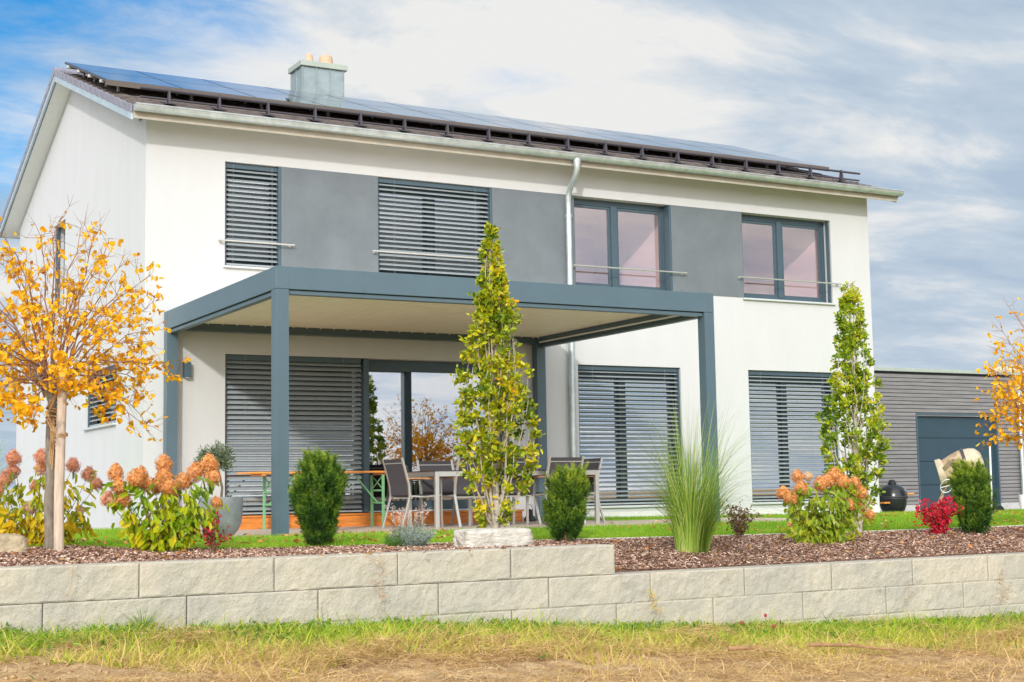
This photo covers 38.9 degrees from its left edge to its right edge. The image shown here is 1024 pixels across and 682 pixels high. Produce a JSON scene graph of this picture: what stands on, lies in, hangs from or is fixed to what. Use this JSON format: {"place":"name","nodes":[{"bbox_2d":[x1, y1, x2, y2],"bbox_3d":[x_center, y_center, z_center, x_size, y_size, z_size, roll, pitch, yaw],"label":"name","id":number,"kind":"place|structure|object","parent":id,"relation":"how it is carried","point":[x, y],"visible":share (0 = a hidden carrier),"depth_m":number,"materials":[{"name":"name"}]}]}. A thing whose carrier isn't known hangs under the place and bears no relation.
{"place":"outdoors","nodes":[
{"label":"outdoors","id":0,"kind":"place"},
{"bbox_2d":[0,502,1012,529],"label":"yard ground","id":1,"kind":"structure","parent":0,"point":[10,508],"depth_m":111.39,"materials":[{"name":"green plant"}]},
{"bbox_2d":[0,54,904,530],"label":"house","id":2,"kind":"structure","parent":1,"relation":"on","point":[196,188],"depth_m":23.07,"materials":[{"name":"white paint"}]},
{"bbox_2d":[49,228,64,311],"bbox_3d":[-7.597,-1.258,24.607,0.290,1.486,0.960,2,-7,-29],"label":"window","id":3,"kind":"structure","parent":2,"relation":"in","point":[57,259],"depth_m":24.98,"materials":[{"name":"grey glass"}]},
{"bbox_2d":[82,366,116,430],"bbox_3d":[-6.061,0.860,21.676,0.290,0.881,1.970,2,-7,-29],"label":"window","id":4,"kind":"structure","parent":2,"relation":"in","point":[109,412],"depth_m":22.06,"materials":[{"name":"grey glass"}]},
{"bbox_2d":[183,362,190,377],"bbox_3d":[-4.435,0.395,19.764,0.090,0.219,0.099,2,-7,-29],"label":"wall lamp","id":5,"kind":"object","parent":2,"relation":"attached to","point":[187,370],"visible":0.88,"depth_m":19.72,"materials":[{"name":"grey metal"}]},
{"bbox_2d":[218,162,294,269],"bbox_3d":[-3.672,-1.751,20.576,1.120,1.511,0.328,2,-7,-29],"label":"window","id":6,"kind":"structure","parent":2,"relation":"in","point":[272,176],"depth_m":20.60,"materials":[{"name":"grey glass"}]},
{"bbox_2d":[225,354,508,514],"bbox_3d":[-2.067,1.384,21.199,4.482,2.232,0.230,2,-7,-29],"label":"patio door","id":7,"kind":"structure","parent":2,"relation":"in","point":[245,362],"depth_m":20.70,"materials":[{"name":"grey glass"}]},
{"bbox_2d":[372,177,502,277],"bbox_3d":[-1.175,-1.650,21.958,2.170,1.511,0.328,2,-7,-29],"label":"window","id":8,"kind":"structure","parent":2,"relation":"in","point":[429,192],"depth_m":21.98,"materials":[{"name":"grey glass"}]},
{"bbox_2d":[573,198,686,290],"bbox_3d":[1.855,-1.528,23.635,2.200,1.511,0.328,2,-7,-29],"label":"window","id":9,"kind":"structure","parent":2,"relation":"in","point":[665,270],"depth_m":23.76,"materials":[{"name":"grey metal"}]},
{"bbox_2d":[578,365,681,508],"bbox_3d":[1.879,1.542,23.325,2.040,2.261,0.290,2,-7,-29],"label":"window","id":10,"kind":"structure","parent":2,"relation":"in","point":[618,375],"depth_m":23.34,"materials":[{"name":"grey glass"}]},
{"bbox_2d":[738,214,841,304],"bbox_3d":[4.762,-1.410,25.243,2.250,1.511,0.328,2,-7,-29],"label":"window","id":11,"kind":"structure","parent":2,"relation":"in","point":[777,224],"depth_m":25.35,"materials":[{"name":"grey metal"}]},
{"bbox_2d":[748,370,837,504],"bbox_3d":[4.821,1.661,24.954,2.010,2.261,0.290,2,-7,-29],"label":"window","id":12,"kind":"structure","parent":2,"relation":"in","point":[779,379],"depth_m":24.93,"materials":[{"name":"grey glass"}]},
{"bbox_2d":[879,480,913,511],"bbox_3d":[7.110,2.935,27.129,0.669,0.674,0.550,2,-7,-29],"label":"ceramic barbecue","id":13,"kind":"object","parent":1,"relation":"on","point":[899,493],"visible":0.79,"depth_m":26.94,"materials":[{"name":"black ceramic"}]},
{"bbox_2d":[874,367,1023,511],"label":"garage","id":14,"kind":"structure","parent":1,"relation":"on","point":[931,415],"depth_m":35.47,"materials":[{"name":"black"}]},
{"bbox_2d":[917,416,996,508],"bbox_3d":[10.940,2.973,35.716,2.660,2.256,0.040,2,-7,-29],"label":"garage door","id":15,"kind":"structure","parent":14,"relation":"in","point":[939,437],"depth_m":35.55,"materials":[{"name":"paint"}]},
{"bbox_2d":[934,448,1004,510],"bbox_3d":[8.328,2.642,26.715,1.063,1.324,0.942,2,-7,-29],"label":"concrete mixer","id":16,"kind":"object","parent":1,"relation":"on","point":[945,464],"visible":0.51,"depth_m":26.57,"materials":[{"name":"metal"}]},
{"bbox_2d":[986,365,1023,371],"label":"neighbour house","id":17,"kind":"structure","parent":1,"relation":"on","point":[1000,367],"depth_m":72.45,"materials":[{"name":"beige"}]},
{"bbox_2d":[0,603,1023,681],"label":"rough grass","id":18,"kind":"structure","parent":0,"point":[348,628],"depth_m":9.87,"materials":[{"name":"green plant"}]},
{"bbox_2d":[60,557,82,633],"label":"dry weed","id":19,"kind":"object","parent":18,"relation":"on","point":[69,590],"visible":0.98,"depth_m":9.93,"materials":[{"name":"brown plant"}]},
{"bbox_2d":[0,629,1023,681],"bbox_3d":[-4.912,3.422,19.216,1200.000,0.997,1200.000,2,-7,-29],"label":"dirt ground","id":20,"kind":"structure","parent":0,"point":[93,668],"depth_m":8.64,"materials":[{"name":"soil"}]},
{"bbox_2d":[110,605,183,629],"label":"grass tuft","id":21,"kind":"object","parent":20,"relation":"on","point":[140,622],"visible":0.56,"depth_m":10.09,"materials":[{"name":"green plant"}]},
{"bbox_2d":[364,553,392,619],"bbox_3d":[-1.016,1.904,11.025,0.242,0.586,0.094,2,-7,-29],"label":"dry weed","id":22,"kind":"object","parent":20,"relation":"on","point":[378,578],"visible":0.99,"depth_m":11.03,"materials":[{"name":"brown plant"}]},
{"bbox_2d":[0,544,1023,635],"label":"retaining wall","id":23,"kind":"structure","parent":20,"relation":"on","point":[561,581],"depth_m":11.63,"materials":[{"name":"grey stone"}]},
{"bbox_2d":[0,608,1023,681],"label":"cut straw","id":24,"kind":"object","parent":20,"relation":"on","point":[364,650],"visible":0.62,"depth_m":9.24,"materials":[{"name":"beige plant"}]},
{"bbox_2d":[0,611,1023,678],"bbox_3d":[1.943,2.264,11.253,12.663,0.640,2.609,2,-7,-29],"label":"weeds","id":25,"kind":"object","parent":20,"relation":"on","point":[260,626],"visible":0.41,"depth_m":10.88,"materials":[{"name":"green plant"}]},
{"bbox_2d":[0,525,1023,571],"bbox_3d":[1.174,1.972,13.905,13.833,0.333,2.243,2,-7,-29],"label":"bark mulch","id":26,"kind":"object","parent":20,"relation":"on","point":[633,561],"visible":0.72,"depth_m":13.63,"materials":[{"name":"brown wood"}]},
{"bbox_2d":[0,533,27,553],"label":"garden rock","id":27,"kind":"object","parent":26,"relation":"on","point":[9,542],"visible":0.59,"depth_m":11.47,"materials":[{"name":"stone"}]},
{"bbox_2d":[0,447,104,545],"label":"hydrangea","id":28,"kind":"object","parent":26,"relation":"on","point":[33,532],"visible":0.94,"depth_m":12.51,"materials":[{"name":"green plant"}]},
{"bbox_2d":[45,376,67,550],"bbox_3d":[-3.753,1.071,11.915,0.133,1.576,0.423,2,-7,-29],"label":"tree stake","id":29,"kind":"object","parent":26,"relation":"on","point":[60,433],"visible":0.85,"depth_m":11.76,"materials":[{"name":"brown wood"}]},
{"bbox_2d":[0,195,195,548],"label":"autumn tree","id":30,"kind":"object","parent":26,"relation":"on","point":[47,380],"visible":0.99,"depth_m":11.99,"materials":[{"name":"orange plant"}]},
{"bbox_2d":[99,453,228,552],"bbox_3d":[-2.872,1.361,11.983,1.108,0.888,0.646,2,-7,-29],"label":"hydrangea","id":31,"kind":"object","parent":26,"relation":"on","point":[177,528],"visible":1,"depth_m":11.91,"materials":[{"name":"green plant"}]},
{"bbox_2d":[193,511,232,550],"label":"crimson seedling","id":32,"kind":"object","parent":26,"relation":"on","point":[210,543],"visible":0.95,"depth_m":12.02,"materials":[{"name":"red plant"}]},
{"bbox_2d":[286,445,352,545],"bbox_3d":[-1.708,1.400,12.834,0.602,0.957,0.568,2,-7,-29],"label":"yew bush","id":33,"kind":"object","parent":26,"relation":"on","point":[324,475],"visible":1,"depth_m":12.73,"materials":[{"name":"green plant"}]},
{"bbox_2d":[380,502,435,546],"bbox_3d":[-0.902,1.605,12.611,0.489,0.394,0.439,-2,-6,6],"label":"lavender","id":34,"kind":"object","parent":26,"relation":"on","point":[402,535],"visible":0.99,"depth_m":12.53,"materials":[{"name":"grey plant"}]},
{"bbox_2d":[453,527,533,547],"bbox_3d":[-0.164,1.696,12.416,0.678,0.185,0.357,2,-7,-29],"label":"boulder","id":35,"kind":"object","parent":26,"relation":"on","point":[487,537],"visible":0.74,"depth_m":12.26,"materials":[{"name":"stone"}]},
{"bbox_2d":[449,221,544,527],"bbox_3d":[-0.187,0.390,13.206,0.833,3.022,0.846,-5,-7,34],"label":"columnar tree","id":36,"kind":"object","parent":26,"relation":"on","point":[493,297],"visible":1,"depth_m":13.14,"materials":[{"name":"green plant"}]},
{"bbox_2d":[12,510,1023,569],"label":"fallen leaves","id":37,"kind":"object","parent":26,"relation":"on","point":[342,531],"visible":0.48,"depth_m":14.28,"materials":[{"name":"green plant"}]},
{"bbox_2d":[539,461,594,541],"bbox_3d":[0.540,1.599,14.243,0.521,0.845,0.549,-4,-7,25],"label":"yew bush","id":38,"kind":"object","parent":26,"relation":"on","point":[562,503],"visible":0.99,"depth_m":14.14,"materials":[{"name":"green plant"}]},
{"bbox_2d":[370,525,1021,545],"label":"kerb","id":39,"kind":"structure","parent":26,"relation":"on","point":[725,535],"depth_m":15.19,"materials":[{"name":"concrete"}]},
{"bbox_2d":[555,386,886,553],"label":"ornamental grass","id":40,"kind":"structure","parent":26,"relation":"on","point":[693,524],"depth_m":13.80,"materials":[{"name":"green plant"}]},
{"bbox_2d":[719,499,762,539],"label":"dark leaved shrub","id":41,"kind":"object","parent":26,"relation":"on","point":[740,531],"visible":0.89,"depth_m":15.14,"materials":[{"name":"brown plant"}]},
{"bbox_2d":[775,467,876,544],"bbox_3d":[3.275,1.753,15.161,1.277,0.879,0.667,2,-7,-29],"label":"hydrangea","id":42,"kind":"object","parent":26,"relation":"on","point":[810,527],"visible":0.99,"depth_m":15.07,"materials":[{"name":"green plant"}]},
{"bbox_2d":[814,281,895,532],"bbox_3d":[3.917,0.768,16.629,0.832,2.996,0.841,2,-7,-29],"label":"columnar tree","id":43,"kind":"object","parent":26,"relation":"on","point":[854,376],"visible":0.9,"depth_m":16.59,"materials":[{"name":"green plant"}]},
{"bbox_2d":[913,495,963,534],"bbox_3d":[4.846,1.985,16.445,0.669,0.483,0.540,0,-6,-7],"label":"burning bush","id":44,"kind":"object","parent":26,"relation":"on","point":[939,519],"visible":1,"depth_m":16.36,"materials":[{"name":"red plant"}]},
{"bbox_2d":[946,456,999,533],"bbox_3d":[5.302,1.798,16.648,0.582,0.955,0.602,2,-7,-29],"label":"yew bush","id":45,"kind":"object","parent":26,"relation":"on","point":[979,501],"visible":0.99,"depth_m":16.52,"materials":[{"name":"green plant"}]},
{"bbox_2d":[974,295,1023,449],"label":"autumn tree","id":46,"kind":"object","parent":26,"relation":"on","point":[1013,395],"visible":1,"depth_m":16.45,"materials":[{"name":"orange plant"}]},
{"bbox_2d":[645,588,663,618],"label":"yellow weed","id":47,"kind":"object","parent":20,"relation":"on","point":[652,595],"visible":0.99,"depth_m":12.23,"materials":[{"name":"brown"}]},
{"bbox_2d":[727,645,781,652],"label":"dead branch","id":48,"kind":"object","parent":20,"relation":"on","point":[730,648],"visible":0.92,"depth_m":9.93,"materials":[{"name":"brown wood"}]},
{"bbox_2d":[740,613,774,631],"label":"clover flowers","id":49,"kind":"object","parent":20,"relation":"on","point":[765,615],"visible":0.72,"depth_m":12.10,"materials":[{"name":"pink plant"}]},
{"bbox_2d":[807,640,896,650],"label":"dead branch","id":50,"kind":"object","parent":20,"relation":"on","point":[849,644],"visible":0.97,"depth_m":10.59,"materials":[{"name":"brown wood"}]},
{"bbox_2d":[996,568,1015,612],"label":"dry weed","id":51,"kind":"object","parent":20,"relation":"on","point":[1003,586],"visible":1,"depth_m":14.23,"materials":[{"name":"brown plant"}]},
{"bbox_2d":[0,0,1023,500],"label":"sky","id":52,"kind":"structure","parent":0,"point":[924,99],"materials":[{"name":"blue"}]},
{"bbox_2d":[201,517,831,537],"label":"patio","id":53,"kind":"structure","parent":0,"point":[239,533],"depth_m":19.41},
{"bbox_2d":[237,471,385,528],"bbox_3d":[-2.589,2.168,19.790,2.270,0.768,0.500,2,-7,-29],"label":"folding beer table","id":54,"kind":"object","parent":53,"relation":"on","point":[382,473],"visible":0.59,"depth_m":19.97,"materials":[{"name":"brown wood"}]},
{"bbox_2d":[381,457,443,527],"bbox_3d":[-1.317,2.009,19.168,0.640,0.920,0.590,3,-7,-32],"label":"garden chair","id":55,"kind":"object","parent":53,"relation":"on","point":[398,479],"visible":0.97,"depth_m":19.07,"materials":[{"name":"metal"}]},
{"bbox_2d":[163,266,719,535],"bbox_3d":[-1.040,0.977,19.079,5.938,2.982,4.434,2,-7,-29],"label":"pergola","id":56,"kind":"object","parent":53,"relation":"on","point":[280,304],"visible":0.87,"depth_m":18.48,"materials":[{"name":"metal"}]},
{"bbox_2d":[416,460,472,524],"bbox_3d":[-0.950,2.117,20.273,0.590,0.920,0.640,2,-7,-29],"label":"garden chair","id":57,"kind":"object","parent":53,"relation":"on","point":[447,486],"visible":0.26,"depth_m":20.49,"materials":[{"name":"grey metal"}]},
{"bbox_2d":[442,457,492,526],"bbox_3d":[-0.635,2.010,19.288,0.590,0.920,0.640,3,-7,-35],"label":"garden chair","id":58,"kind":"object","parent":53,"relation":"on","point":[460,483],"visible":0.5,"depth_m":19.05,"materials":[{"name":"grey metal"}]},
{"bbox_2d":[407,469,599,527],"bbox_3d":[-0.108,2.138,19.774,2.540,0.742,0.930,2,-7,-29],"label":"dining table","id":59,"kind":"object","parent":53,"relation":"on","point":[436,474],"visible":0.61,"depth_m":19.34,"materials":[{"name":"grey metal"}]},
{"bbox_2d":[481,457,541,525],"bbox_3d":[-0.025,2.044,19.717,0.590,0.920,0.640,3,-7,-37],"label":"garden chair","id":60,"kind":"object","parent":53,"relation":"on","point":[531,488],"visible":0.42,"depth_m":19.62,"materials":[{"name":"grey metal"}]},
{"bbox_2d":[524,504,535,521],"bbox_3d":[0.269,2.586,21.798,0.178,0.254,0.178,2,-7,-29],"label":"lantern","id":61,"kind":"object","parent":53,"relation":"on","point":[532,517],"visible":0.77,"depth_m":21.75,"materials":[{"name":"black metal"}]},
{"bbox_2d":[526,456,585,524],"bbox_3d":[0.587,2.038,19.759,0.590,0.920,0.640,3,-7,-32],"label":"garden chair","id":62,"kind":"object","parent":53,"relation":"on","point":[562,461],"visible":0.3,"depth_m":19.57,"materials":[{"name":"grey metal"}]},
{"bbox_2d":[544,457,604,522],"bbox_3d":[0.882,2.095,20.354,0.640,0.920,0.590,2,-7,-29],"label":"garden chair","id":63,"kind":"object","parent":53,"relation":"on","point":[595,463],"visible":0.13,"depth_m":20.35,"materials":[{"name":"grey metal"}]},
{"bbox_2d":[22,508,1023,548],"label":"lawn","id":64,"kind":"structure","parent":0,"point":[587,528],"depth_m":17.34,"materials":[{"name":"green plant"}]},
{"bbox_2d":[198,497,242,535],"bbox_3d":[-3.137,1.906,15.602,0.474,0.450,0.474,2,-7,-29],"label":"planter","id":65,"kind":"object","parent":64,"relation":"on","point":[235,507],"visible":0.48,"depth_m":15.44,"materials":[{"name":"ceramic"}]},
{"bbox_2d":[193,439,236,496],"bbox_3d":[-3.195,1.405,15.629,0.510,0.696,0.513,2,-7,-29],"label":"olive tree","id":66,"kind":"object","parent":65,"relation":"on","point":[223,459],"visible":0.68,"depth_m":15.58,"materials":[{"name":"green plant"}]},
{"bbox_2d":[989,446,992,511],"bbox_3d":[7.561,2.224,22.858,0.061,1.190,0.040,2,-7,-29],"label":"marker pole","id":67,"kind":"object","parent":64,"relation":"on","point":[990,465],"visible":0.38,"depth_m":22.88,"materials":[{"name":"white paint"}]},
{"bbox_2d":[1018,495,1023,509],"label":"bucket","id":68,"kind":"object","parent":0,"point":[1021,500],"visible":0.92,"depth_m":35.11,"materials":[{"name":"white plastic"}]}
]}

